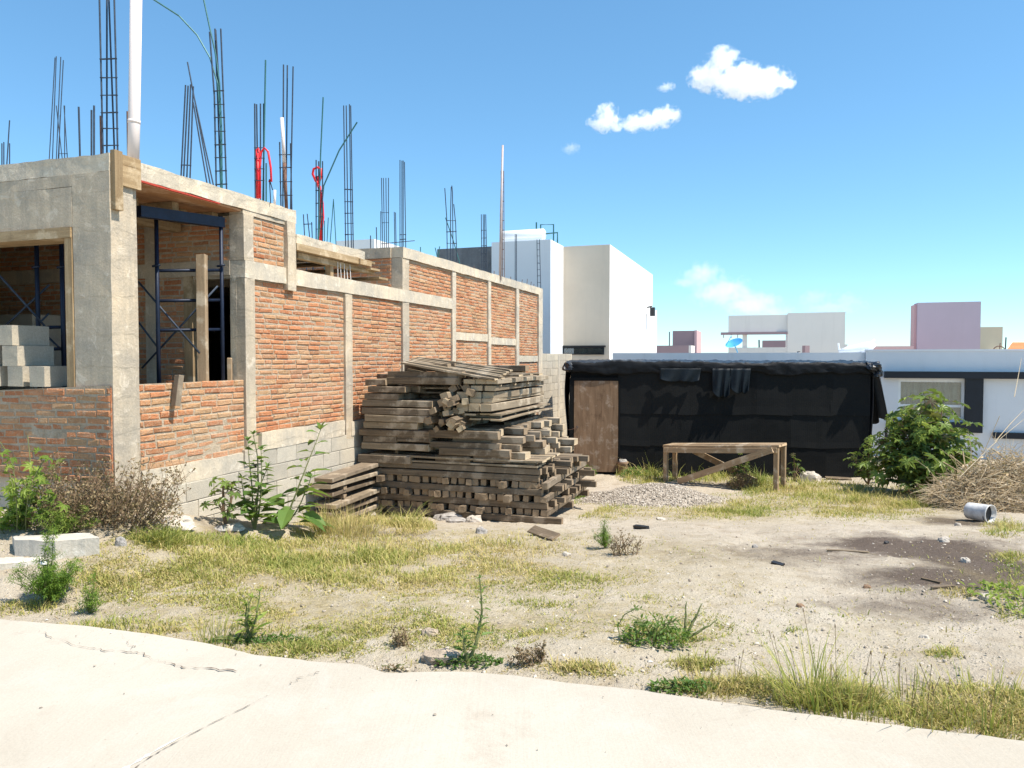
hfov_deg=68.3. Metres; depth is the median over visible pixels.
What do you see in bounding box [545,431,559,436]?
timber
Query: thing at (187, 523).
stone
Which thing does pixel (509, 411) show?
board
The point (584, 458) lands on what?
timber
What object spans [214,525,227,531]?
stone
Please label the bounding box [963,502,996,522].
bucket
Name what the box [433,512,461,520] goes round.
stone
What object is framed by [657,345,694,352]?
roof parapet
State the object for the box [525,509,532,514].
timber
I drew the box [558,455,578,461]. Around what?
timber
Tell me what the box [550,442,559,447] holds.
timber
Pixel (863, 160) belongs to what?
sky
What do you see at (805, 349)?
vent box
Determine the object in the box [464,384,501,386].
stick
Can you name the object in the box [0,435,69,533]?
vine bush
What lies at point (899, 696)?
grass tuft
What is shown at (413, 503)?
timber
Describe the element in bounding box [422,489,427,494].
timber
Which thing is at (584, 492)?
timber
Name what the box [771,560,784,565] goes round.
scrap
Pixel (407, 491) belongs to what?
timber
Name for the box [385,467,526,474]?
timber
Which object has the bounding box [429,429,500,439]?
timber
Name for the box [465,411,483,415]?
board
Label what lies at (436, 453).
board
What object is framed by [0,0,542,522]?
unfinished house
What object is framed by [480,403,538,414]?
board
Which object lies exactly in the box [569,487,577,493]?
timber
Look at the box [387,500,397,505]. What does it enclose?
timber
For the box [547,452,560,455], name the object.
board
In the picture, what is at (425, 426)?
board
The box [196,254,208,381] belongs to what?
timber prop
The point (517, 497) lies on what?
timber
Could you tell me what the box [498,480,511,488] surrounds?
timber
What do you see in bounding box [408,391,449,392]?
board
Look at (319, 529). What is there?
grass tuft
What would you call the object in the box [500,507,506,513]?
timber
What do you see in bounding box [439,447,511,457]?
timber
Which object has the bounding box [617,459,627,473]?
stone
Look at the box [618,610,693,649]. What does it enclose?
bushy weed
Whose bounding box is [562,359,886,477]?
shed
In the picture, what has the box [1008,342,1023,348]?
tiled roof
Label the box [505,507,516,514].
timber
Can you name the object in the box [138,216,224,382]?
scaffold frame
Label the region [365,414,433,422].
board
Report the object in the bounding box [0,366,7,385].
concrete block
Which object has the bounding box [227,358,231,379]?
timber peg
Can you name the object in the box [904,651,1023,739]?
grass tuft
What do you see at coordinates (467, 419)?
offcut
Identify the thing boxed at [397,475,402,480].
timber
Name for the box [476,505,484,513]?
timber
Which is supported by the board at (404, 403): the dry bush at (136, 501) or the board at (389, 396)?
the board at (389, 396)
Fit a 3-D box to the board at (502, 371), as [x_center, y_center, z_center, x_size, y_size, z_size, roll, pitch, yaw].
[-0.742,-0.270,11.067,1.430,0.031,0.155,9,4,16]
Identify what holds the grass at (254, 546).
on the ground at (802, 540)
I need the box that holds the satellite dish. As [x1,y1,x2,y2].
[725,337,742,352]
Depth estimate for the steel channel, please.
7.86 m
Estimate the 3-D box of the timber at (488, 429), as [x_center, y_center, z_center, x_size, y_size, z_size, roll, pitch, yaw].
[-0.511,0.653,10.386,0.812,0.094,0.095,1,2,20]
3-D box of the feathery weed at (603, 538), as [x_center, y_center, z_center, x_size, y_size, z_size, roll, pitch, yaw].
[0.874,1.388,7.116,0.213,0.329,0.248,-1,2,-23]
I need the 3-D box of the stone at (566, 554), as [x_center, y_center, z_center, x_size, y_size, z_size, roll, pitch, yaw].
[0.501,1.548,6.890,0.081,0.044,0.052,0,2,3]
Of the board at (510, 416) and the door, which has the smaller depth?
the board at (510, 416)
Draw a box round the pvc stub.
[273,190,275,203]
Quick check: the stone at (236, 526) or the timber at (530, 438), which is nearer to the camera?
the stone at (236, 526)
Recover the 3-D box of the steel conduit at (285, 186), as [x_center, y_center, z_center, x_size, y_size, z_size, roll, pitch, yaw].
[-2.802,-2.449,9.339,0.062,0.558,0.042,0,2,0]
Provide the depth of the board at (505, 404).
10.89 m
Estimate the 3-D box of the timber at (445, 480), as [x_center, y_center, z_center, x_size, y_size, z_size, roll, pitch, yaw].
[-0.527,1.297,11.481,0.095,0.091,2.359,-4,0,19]
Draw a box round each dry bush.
[17,450,128,534]
[32,444,195,534]
[726,469,759,489]
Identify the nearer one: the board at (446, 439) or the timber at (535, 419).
the board at (446, 439)
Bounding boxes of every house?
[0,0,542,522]
[336,239,399,248]
[437,246,491,273]
[492,239,656,359]
[613,349,1023,460]
[721,312,846,352]
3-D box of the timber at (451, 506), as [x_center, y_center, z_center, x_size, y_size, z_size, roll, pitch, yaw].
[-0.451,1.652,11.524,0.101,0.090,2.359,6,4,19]
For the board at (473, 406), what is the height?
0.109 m
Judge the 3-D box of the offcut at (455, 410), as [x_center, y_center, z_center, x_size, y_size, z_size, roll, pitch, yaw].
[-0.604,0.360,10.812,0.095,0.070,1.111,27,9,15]
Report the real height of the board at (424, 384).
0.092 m
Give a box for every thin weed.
[234,587,271,638]
[450,574,492,663]
[682,601,716,640]
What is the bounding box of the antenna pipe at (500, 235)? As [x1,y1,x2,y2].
[499,145,503,279]
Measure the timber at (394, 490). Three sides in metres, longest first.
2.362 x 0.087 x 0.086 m
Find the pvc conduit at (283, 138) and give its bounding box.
[280,117,285,162]
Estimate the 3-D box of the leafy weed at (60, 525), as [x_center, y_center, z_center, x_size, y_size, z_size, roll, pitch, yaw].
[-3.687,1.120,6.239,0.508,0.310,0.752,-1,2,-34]
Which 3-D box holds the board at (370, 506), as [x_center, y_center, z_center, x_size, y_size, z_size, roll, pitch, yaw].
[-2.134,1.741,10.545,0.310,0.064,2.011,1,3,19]
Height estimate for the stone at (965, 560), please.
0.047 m
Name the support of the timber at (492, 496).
on the timber
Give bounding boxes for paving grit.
[3,625,868,757]
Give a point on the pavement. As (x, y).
(244, 710)
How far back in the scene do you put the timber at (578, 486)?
11.40 m
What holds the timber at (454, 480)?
on the timber at (465, 484)
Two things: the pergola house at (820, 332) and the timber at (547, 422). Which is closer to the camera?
the timber at (547, 422)
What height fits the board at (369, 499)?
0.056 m
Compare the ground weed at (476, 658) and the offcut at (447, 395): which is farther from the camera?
the offcut at (447, 395)
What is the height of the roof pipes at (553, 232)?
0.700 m
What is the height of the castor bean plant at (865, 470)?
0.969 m
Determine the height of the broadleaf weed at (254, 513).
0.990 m
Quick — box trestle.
[663,443,786,491]
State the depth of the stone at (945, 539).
7.52 m
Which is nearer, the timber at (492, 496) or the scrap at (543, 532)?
the scrap at (543, 532)
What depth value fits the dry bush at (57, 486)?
6.38 m
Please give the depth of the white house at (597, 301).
23.95 m
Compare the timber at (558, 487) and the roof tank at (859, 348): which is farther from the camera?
the roof tank at (859, 348)
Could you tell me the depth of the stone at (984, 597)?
5.36 m
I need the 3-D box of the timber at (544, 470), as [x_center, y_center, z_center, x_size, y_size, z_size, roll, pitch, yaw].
[-0.740,1.147,10.538,2.566,0.090,0.081,1,0,19]
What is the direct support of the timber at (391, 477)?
on the timber
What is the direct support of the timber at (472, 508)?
on the timber at (569, 504)
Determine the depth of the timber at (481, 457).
10.16 m
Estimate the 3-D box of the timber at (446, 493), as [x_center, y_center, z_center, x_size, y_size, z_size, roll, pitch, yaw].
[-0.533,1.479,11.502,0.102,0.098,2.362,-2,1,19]
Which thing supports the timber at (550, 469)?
on the timber
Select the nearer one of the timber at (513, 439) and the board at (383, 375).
the timber at (513, 439)
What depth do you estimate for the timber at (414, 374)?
10.50 m
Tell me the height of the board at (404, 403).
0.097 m
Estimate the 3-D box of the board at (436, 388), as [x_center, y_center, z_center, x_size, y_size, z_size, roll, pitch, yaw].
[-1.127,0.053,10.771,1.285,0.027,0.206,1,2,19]
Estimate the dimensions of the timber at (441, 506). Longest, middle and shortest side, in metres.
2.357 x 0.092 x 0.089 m
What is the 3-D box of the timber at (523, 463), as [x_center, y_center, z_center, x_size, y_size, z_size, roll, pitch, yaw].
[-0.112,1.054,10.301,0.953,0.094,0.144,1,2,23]
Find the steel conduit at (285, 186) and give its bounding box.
[283,163,287,207]
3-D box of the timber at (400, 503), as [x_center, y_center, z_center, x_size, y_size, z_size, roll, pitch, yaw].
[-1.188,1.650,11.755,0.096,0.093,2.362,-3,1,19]
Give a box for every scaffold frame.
[0,244,66,388]
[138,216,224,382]
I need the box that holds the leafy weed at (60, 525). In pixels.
[31,504,99,537]
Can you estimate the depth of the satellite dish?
40.09 m
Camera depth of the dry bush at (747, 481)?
14.46 m
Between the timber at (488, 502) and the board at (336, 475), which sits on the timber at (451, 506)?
the timber at (488, 502)
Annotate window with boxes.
[563,345,605,354]
[898,380,963,418]
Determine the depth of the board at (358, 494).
10.06 m
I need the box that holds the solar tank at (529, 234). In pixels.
[503,229,545,241]
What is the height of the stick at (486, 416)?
0.035 m
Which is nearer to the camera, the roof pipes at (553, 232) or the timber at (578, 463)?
the timber at (578, 463)
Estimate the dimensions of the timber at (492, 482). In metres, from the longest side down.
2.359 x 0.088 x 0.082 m
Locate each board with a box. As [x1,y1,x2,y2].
[311,471,379,488]
[314,462,379,482]
[314,478,375,496]
[315,486,381,508]
[315,496,378,516]
[324,503,381,519]
[358,453,415,464]
[359,428,429,437]
[361,442,433,451]
[362,399,436,407]
[362,407,438,415]
[363,421,422,429]
[363,435,397,442]
[364,393,403,399]
[365,379,391,384]
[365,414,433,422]
[368,386,410,392]
[370,406,443,410]
[370,452,546,462]
[372,392,415,398]
[376,373,479,379]
[376,384,451,390]
[378,450,550,459]
[381,385,425,391]
[397,437,434,442]
[400,399,437,405]
[401,362,497,380]
[402,380,463,384]
[406,361,504,378]
[407,368,426,371]
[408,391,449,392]
[409,360,502,375]
[411,359,506,374]
[411,458,541,467]
[415,358,508,372]
[416,449,438,451]
[417,357,512,371]
[420,393,440,395]
[420,395,440,398]
[422,387,461,388]
[423,423,438,428]
[436,438,452,440]
[457,391,469,398]
[457,403,468,410]
[464,376,508,383]
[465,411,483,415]
[468,403,482,410]
[470,387,522,397]
[470,398,481,402]
[470,417,483,419]
[471,382,514,390]
[475,375,532,383]
[480,374,522,376]
[480,395,542,411]
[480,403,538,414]
[482,391,543,402]
[483,386,541,397]
[485,381,543,390]
[486,376,548,383]
[490,403,549,415]
[490,408,552,420]
[508,373,532,374]
[531,454,555,457]
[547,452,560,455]
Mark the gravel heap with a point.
(661, 495)
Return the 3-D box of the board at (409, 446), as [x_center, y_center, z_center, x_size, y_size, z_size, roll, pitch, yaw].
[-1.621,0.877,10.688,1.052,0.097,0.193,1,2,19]
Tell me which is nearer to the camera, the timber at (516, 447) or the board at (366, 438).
the timber at (516, 447)
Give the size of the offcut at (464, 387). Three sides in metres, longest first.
1.108 x 0.114 x 0.100 m
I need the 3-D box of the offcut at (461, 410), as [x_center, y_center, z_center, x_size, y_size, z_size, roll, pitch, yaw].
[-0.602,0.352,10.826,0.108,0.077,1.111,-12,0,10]
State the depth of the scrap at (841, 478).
15.90 m
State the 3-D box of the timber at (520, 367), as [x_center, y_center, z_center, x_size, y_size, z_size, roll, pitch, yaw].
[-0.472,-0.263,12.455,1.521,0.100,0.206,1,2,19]
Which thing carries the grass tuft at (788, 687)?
on the ground at (802, 540)
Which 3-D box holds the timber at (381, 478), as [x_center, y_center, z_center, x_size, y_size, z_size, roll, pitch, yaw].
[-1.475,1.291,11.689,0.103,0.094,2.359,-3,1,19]
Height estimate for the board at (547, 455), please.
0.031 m
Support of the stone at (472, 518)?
on the ground at (802, 540)
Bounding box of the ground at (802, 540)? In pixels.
[0,456,1023,740]
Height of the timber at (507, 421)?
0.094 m
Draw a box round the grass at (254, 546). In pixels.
[0,456,1023,740]
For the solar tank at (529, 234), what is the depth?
23.74 m
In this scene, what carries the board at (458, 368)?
on the board at (513, 379)
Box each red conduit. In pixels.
[256,147,272,203]
[312,166,323,240]
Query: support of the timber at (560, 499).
on the timber at (413, 503)
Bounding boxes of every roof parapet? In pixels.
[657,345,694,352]
[874,346,913,348]
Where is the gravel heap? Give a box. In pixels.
[572,483,736,507]
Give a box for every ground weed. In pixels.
[203,630,307,644]
[381,662,405,671]
[433,653,503,669]
[620,465,653,476]
[647,675,717,696]
[957,579,1023,614]
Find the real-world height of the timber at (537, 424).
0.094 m
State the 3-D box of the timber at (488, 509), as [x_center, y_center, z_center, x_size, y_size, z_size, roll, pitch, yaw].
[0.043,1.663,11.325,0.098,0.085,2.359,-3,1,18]
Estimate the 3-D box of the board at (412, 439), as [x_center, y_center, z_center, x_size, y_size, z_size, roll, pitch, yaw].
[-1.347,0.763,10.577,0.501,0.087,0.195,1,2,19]
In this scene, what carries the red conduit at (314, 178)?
attached to the unfinished house at (316, 330)
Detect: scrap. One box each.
[527,525,560,540]
[633,524,649,528]
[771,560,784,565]
[825,476,851,479]
[826,549,868,552]
[921,577,940,583]
[930,584,954,589]
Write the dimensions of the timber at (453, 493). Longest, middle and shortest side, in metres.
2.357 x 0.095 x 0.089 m
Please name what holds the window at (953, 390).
in the house at (981, 383)
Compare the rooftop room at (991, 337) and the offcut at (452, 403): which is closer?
the offcut at (452, 403)
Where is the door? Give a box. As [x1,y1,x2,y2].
[570,381,617,471]
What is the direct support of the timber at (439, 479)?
on the timber
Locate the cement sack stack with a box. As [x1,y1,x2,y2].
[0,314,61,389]
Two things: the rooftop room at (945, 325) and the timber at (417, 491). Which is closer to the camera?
the timber at (417, 491)
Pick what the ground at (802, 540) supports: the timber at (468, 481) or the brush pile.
the brush pile
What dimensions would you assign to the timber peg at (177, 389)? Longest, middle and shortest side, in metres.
0.310 x 0.078 x 0.064 m
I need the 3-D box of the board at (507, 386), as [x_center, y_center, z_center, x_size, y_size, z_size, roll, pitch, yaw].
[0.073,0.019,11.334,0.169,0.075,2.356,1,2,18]
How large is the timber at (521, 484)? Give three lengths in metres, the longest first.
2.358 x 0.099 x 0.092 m
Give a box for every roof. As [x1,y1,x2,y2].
[762,340,785,346]
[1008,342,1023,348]
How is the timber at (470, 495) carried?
on the timber at (566, 491)
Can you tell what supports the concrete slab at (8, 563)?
on the ground at (802, 540)
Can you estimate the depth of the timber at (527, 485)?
10.03 m
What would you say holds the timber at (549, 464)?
on the timber
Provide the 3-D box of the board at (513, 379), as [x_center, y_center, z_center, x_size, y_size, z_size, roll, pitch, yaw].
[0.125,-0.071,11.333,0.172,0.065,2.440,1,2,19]
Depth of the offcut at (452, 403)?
10.10 m
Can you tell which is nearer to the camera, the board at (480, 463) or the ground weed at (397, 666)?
the ground weed at (397, 666)
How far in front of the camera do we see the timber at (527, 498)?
10.05 m
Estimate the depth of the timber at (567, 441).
11.77 m
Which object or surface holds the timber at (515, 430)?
on the timber at (530, 438)
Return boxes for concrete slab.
[0,557,51,569]
[12,533,99,560]
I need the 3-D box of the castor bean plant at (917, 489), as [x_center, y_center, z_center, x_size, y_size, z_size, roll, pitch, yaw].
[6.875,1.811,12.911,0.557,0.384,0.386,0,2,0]
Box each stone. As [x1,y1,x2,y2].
[115,536,126,546]
[156,515,196,529]
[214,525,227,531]
[224,522,245,530]
[421,627,437,636]
[421,648,459,664]
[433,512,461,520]
[445,517,465,522]
[465,515,482,522]
[476,527,487,533]
[563,551,570,556]
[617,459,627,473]
[799,471,821,481]
[919,634,928,638]
[937,536,949,542]
[960,557,970,562]
[979,593,989,599]
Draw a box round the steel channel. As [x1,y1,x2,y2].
[136,205,224,227]
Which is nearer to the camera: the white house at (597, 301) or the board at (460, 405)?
the board at (460, 405)
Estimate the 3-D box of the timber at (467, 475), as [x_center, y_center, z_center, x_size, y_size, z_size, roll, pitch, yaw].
[-0.882,1.243,10.434,2.630,0.091,0.089,1,0,18]
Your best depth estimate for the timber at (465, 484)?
10.45 m
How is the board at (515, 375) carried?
on the board at (513, 379)
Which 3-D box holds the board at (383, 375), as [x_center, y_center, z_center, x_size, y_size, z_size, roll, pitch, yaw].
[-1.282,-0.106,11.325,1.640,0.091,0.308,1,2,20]
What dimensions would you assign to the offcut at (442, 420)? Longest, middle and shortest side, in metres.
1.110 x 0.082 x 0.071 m
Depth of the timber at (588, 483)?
11.74 m
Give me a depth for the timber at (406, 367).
10.76 m
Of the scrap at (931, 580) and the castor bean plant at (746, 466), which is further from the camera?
the castor bean plant at (746, 466)
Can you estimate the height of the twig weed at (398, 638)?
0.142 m
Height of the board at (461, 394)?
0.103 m
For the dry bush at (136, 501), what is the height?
0.728 m
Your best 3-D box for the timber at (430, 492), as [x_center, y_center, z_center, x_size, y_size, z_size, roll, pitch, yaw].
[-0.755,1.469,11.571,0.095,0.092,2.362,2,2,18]
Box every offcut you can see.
[425,416,440,423]
[429,405,442,414]
[433,425,447,432]
[437,398,444,406]
[439,416,453,423]
[440,391,459,398]
[442,398,449,405]
[442,410,458,415]
[443,406,456,410]
[446,400,461,406]
[446,415,473,423]
[446,420,477,428]
[448,384,463,392]
[448,420,488,430]
[450,395,461,400]
[450,415,468,423]
[453,407,458,413]
[456,422,475,432]
[458,408,465,413]
[458,420,472,426]
[461,384,484,391]
[462,398,469,404]
[466,388,478,396]
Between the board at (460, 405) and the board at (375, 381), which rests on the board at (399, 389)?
the board at (375, 381)
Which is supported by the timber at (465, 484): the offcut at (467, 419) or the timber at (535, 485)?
the timber at (535, 485)
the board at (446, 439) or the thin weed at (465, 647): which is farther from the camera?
the board at (446, 439)
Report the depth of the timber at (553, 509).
10.52 m
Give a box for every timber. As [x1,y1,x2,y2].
[367,467,539,481]
[368,480,543,495]
[371,492,548,509]
[376,474,386,481]
[379,462,541,474]
[381,487,391,493]
[381,499,389,505]
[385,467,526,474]
[387,377,461,384]
[387,474,396,480]
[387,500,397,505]
[387,505,455,515]
[388,371,464,377]
[391,487,398,493]
[393,479,541,488]
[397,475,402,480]
[398,500,404,506]
[402,475,409,481]
[403,488,413,495]
[404,363,450,371]
[404,500,410,506]
[411,501,418,506]
[414,476,422,482]
[414,489,421,494]
[417,501,427,507]
[421,462,547,473]
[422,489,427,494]
[423,476,430,482]
[428,490,434,495]
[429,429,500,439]
[429,440,501,449]
[430,502,438,508]
[431,477,436,482]
[434,490,442,496]
[435,371,525,376]
[435,454,472,462]
[437,477,443,482]
[437,503,448,510]
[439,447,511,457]
[442,477,450,483]
[442,491,449,496]
[447,427,503,435]
[449,503,455,509]
[450,491,456,496]
[451,478,458,483]
[452,365,528,370]
[453,436,525,443]
[455,511,562,524]
[457,492,465,497]
[458,478,466,483]
[458,504,469,512]
[466,479,471,485]
[466,492,474,497]
[469,426,527,434]
[470,505,479,511]
[472,451,530,459]
[472,460,537,464]
[472,479,480,485]
[473,456,511,462]
[475,424,523,427]
[475,493,480,499]
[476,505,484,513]
[480,493,489,500]
[481,479,489,485]
[482,423,529,430]
[485,506,493,512]
[488,421,530,428]
[489,420,543,427]
[489,494,496,499]
[490,480,495,485]
[493,506,500,512]
[497,494,505,500]
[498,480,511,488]
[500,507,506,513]
[501,443,521,451]
[503,434,535,441]
[503,494,513,502]
[504,414,542,424]
[504,440,545,447]
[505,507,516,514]
[509,419,551,425]
[511,481,519,487]
[512,418,546,419]
[513,495,523,500]
[516,508,525,514]
[519,481,525,487]
[520,413,534,416]
[522,447,546,454]
[522,499,556,505]
[523,495,533,501]
[525,481,530,488]
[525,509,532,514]
[526,431,540,437]
[528,429,550,435]
[531,475,553,488]
[533,494,564,516]
[534,493,545,502]
[540,473,548,477]
[540,475,584,502]
[541,417,560,423]
[541,436,557,443]
[541,466,553,472]
[541,487,586,516]
[542,461,585,489]
[542,463,554,469]
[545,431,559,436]
[546,460,571,466]
[549,484,563,491]
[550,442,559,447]
[551,424,564,429]
[551,430,563,435]
[553,457,570,459]
[555,456,572,462]
[555,466,570,473]
[555,468,568,473]
[555,496,565,502]
[556,446,571,452]
[558,437,577,444]
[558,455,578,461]
[560,478,573,484]
[560,488,569,494]
[561,454,588,461]
[562,501,573,507]
[569,472,578,477]
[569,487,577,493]
[571,484,580,490]
[573,461,580,465]
[575,469,594,475]
[576,480,596,486]
[578,489,588,495]
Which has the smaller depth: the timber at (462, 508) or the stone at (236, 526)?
the stone at (236, 526)
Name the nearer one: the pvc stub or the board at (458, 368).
the pvc stub
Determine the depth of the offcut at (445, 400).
10.18 m
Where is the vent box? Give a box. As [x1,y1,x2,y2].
[802,346,809,352]
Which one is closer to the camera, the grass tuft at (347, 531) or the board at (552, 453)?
the grass tuft at (347, 531)
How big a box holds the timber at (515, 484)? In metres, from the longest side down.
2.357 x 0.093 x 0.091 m
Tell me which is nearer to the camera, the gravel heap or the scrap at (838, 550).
the scrap at (838, 550)
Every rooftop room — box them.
[669,330,700,352]
[910,301,980,348]
[980,327,1002,348]
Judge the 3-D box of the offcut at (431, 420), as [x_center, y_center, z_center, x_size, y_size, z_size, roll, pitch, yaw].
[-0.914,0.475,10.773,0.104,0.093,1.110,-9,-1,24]
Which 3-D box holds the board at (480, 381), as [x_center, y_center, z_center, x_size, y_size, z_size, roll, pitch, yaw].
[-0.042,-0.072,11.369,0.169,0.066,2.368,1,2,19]
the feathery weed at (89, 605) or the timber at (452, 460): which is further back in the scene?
the timber at (452, 460)
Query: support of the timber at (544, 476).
on the timber at (492, 482)
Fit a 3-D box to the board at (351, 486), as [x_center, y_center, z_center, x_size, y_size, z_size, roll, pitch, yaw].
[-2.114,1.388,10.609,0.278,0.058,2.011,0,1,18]
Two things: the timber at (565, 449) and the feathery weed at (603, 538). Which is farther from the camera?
the timber at (565, 449)
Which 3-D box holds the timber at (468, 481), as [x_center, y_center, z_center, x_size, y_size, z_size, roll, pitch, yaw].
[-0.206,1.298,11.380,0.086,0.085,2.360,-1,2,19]
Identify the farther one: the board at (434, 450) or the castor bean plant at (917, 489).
the castor bean plant at (917, 489)
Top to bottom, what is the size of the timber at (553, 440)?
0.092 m
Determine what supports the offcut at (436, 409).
on the board
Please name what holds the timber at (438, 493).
on the timber
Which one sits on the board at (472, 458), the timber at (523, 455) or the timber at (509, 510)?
the timber at (523, 455)
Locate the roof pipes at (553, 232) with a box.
[536,222,557,242]
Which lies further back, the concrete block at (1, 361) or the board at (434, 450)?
the board at (434, 450)
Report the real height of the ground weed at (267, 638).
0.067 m
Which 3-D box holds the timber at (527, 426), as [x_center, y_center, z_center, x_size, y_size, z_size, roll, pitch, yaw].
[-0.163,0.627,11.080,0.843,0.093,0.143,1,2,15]
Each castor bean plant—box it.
[200,476,248,524]
[729,453,749,484]
[786,453,805,480]
[843,435,879,484]
[857,388,983,492]
[897,480,929,499]
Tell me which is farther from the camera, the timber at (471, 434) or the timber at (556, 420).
the timber at (556, 420)
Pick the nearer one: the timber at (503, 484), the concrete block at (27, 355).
the concrete block at (27, 355)
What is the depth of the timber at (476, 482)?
10.27 m
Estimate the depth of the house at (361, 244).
38.14 m
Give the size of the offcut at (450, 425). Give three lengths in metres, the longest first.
1.110 x 0.114 x 0.096 m
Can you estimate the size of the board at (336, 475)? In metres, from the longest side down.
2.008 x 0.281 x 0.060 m
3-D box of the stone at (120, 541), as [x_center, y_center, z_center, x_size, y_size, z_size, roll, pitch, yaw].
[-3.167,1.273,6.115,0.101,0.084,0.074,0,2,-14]
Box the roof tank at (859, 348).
[837,339,876,352]
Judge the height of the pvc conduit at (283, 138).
0.549 m
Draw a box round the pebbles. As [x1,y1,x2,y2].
[0,519,1023,729]
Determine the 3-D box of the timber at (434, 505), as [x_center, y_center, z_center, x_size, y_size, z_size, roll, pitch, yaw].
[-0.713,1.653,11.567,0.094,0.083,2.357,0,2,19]
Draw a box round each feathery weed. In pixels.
[4,524,85,602]
[74,569,106,613]
[590,514,613,547]
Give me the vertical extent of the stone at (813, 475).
0.238 m
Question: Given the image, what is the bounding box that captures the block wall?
[543,354,571,435]
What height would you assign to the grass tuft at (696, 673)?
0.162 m
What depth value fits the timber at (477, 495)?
10.23 m
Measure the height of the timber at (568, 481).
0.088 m
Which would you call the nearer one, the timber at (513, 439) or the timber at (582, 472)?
the timber at (513, 439)
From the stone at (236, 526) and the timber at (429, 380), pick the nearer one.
the stone at (236, 526)
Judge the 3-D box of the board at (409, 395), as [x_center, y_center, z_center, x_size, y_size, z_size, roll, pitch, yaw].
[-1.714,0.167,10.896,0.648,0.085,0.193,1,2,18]
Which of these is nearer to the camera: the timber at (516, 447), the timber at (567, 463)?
the timber at (516, 447)
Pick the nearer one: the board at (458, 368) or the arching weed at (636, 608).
the arching weed at (636, 608)
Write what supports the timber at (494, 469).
on the timber at (467, 475)
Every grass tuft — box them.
[176,604,280,647]
[293,495,395,540]
[300,495,347,534]
[676,650,738,698]
[724,649,746,681]
[730,609,880,716]
[801,651,900,721]
[834,658,983,733]
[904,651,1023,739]
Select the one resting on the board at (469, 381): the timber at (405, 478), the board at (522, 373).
the board at (522, 373)
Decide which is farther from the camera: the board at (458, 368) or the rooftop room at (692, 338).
the rooftop room at (692, 338)
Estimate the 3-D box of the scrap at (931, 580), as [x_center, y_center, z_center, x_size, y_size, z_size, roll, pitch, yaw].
[3.195,1.498,5.760,0.018,0.018,0.154,-15,9,-32]
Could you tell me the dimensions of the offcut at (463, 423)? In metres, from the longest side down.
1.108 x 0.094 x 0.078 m
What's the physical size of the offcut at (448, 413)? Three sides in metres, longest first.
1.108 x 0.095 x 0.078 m
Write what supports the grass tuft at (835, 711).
on the ground at (802, 540)
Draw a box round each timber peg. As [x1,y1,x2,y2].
[171,375,183,405]
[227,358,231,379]
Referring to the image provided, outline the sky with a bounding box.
[0,0,1023,352]
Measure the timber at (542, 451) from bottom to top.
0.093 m
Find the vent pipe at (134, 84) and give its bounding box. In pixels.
[127,0,141,158]
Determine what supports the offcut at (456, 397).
on the board at (437, 394)
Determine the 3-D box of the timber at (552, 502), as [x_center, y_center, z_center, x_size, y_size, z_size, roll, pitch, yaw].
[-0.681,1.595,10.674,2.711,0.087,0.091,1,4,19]
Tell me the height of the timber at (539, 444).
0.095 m
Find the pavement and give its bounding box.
[0,619,1023,767]
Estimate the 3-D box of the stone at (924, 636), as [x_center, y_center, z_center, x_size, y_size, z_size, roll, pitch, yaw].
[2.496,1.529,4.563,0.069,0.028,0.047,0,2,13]
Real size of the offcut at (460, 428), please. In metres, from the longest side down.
1.110 x 0.095 x 0.071 m
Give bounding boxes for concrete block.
[0,325,49,345]
[0,346,2,365]
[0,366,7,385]
[2,346,53,365]
[7,366,29,386]
[29,366,66,386]
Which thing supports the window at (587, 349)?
in the white house at (597, 301)
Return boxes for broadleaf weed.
[229,430,284,528]
[262,422,334,531]
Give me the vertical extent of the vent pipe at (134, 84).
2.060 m
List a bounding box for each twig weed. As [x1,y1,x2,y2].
[390,626,410,647]
[507,644,533,667]
[527,639,548,663]
[605,528,643,557]
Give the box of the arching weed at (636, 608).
[613,605,643,639]
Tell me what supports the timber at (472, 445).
on the timber at (504, 453)
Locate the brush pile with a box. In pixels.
[911,358,1023,512]
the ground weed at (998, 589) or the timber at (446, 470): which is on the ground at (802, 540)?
the ground weed at (998, 589)
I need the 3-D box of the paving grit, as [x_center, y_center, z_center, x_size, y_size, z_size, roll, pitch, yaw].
[0.098,1.540,3.023,9.676,0.006,1.755,1,2,14]
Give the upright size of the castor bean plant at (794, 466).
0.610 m
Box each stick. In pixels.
[327,494,346,498]
[333,485,346,489]
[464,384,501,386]
[469,415,501,417]
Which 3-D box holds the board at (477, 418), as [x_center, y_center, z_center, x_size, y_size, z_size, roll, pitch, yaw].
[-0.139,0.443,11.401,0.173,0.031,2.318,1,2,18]
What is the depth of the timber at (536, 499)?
10.01 m
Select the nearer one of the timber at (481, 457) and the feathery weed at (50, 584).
the feathery weed at (50, 584)
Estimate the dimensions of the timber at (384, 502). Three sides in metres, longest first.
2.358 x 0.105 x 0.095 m
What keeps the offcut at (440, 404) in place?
on the offcut at (461, 410)
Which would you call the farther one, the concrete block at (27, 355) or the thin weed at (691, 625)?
the concrete block at (27, 355)
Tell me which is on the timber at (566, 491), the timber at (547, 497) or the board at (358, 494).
the timber at (547, 497)
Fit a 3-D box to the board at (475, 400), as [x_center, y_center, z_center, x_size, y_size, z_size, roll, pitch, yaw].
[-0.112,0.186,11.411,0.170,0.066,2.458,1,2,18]
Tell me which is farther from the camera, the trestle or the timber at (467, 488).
the trestle
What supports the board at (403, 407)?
on the board
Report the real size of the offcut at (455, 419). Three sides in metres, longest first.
1.111 x 0.078 x 0.062 m
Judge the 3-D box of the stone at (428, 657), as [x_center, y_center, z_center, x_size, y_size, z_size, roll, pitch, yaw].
[-0.400,1.528,4.267,0.220,0.065,0.179,0,2,3]
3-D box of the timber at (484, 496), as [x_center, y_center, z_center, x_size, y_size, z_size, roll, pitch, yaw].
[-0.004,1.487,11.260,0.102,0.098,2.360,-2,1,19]

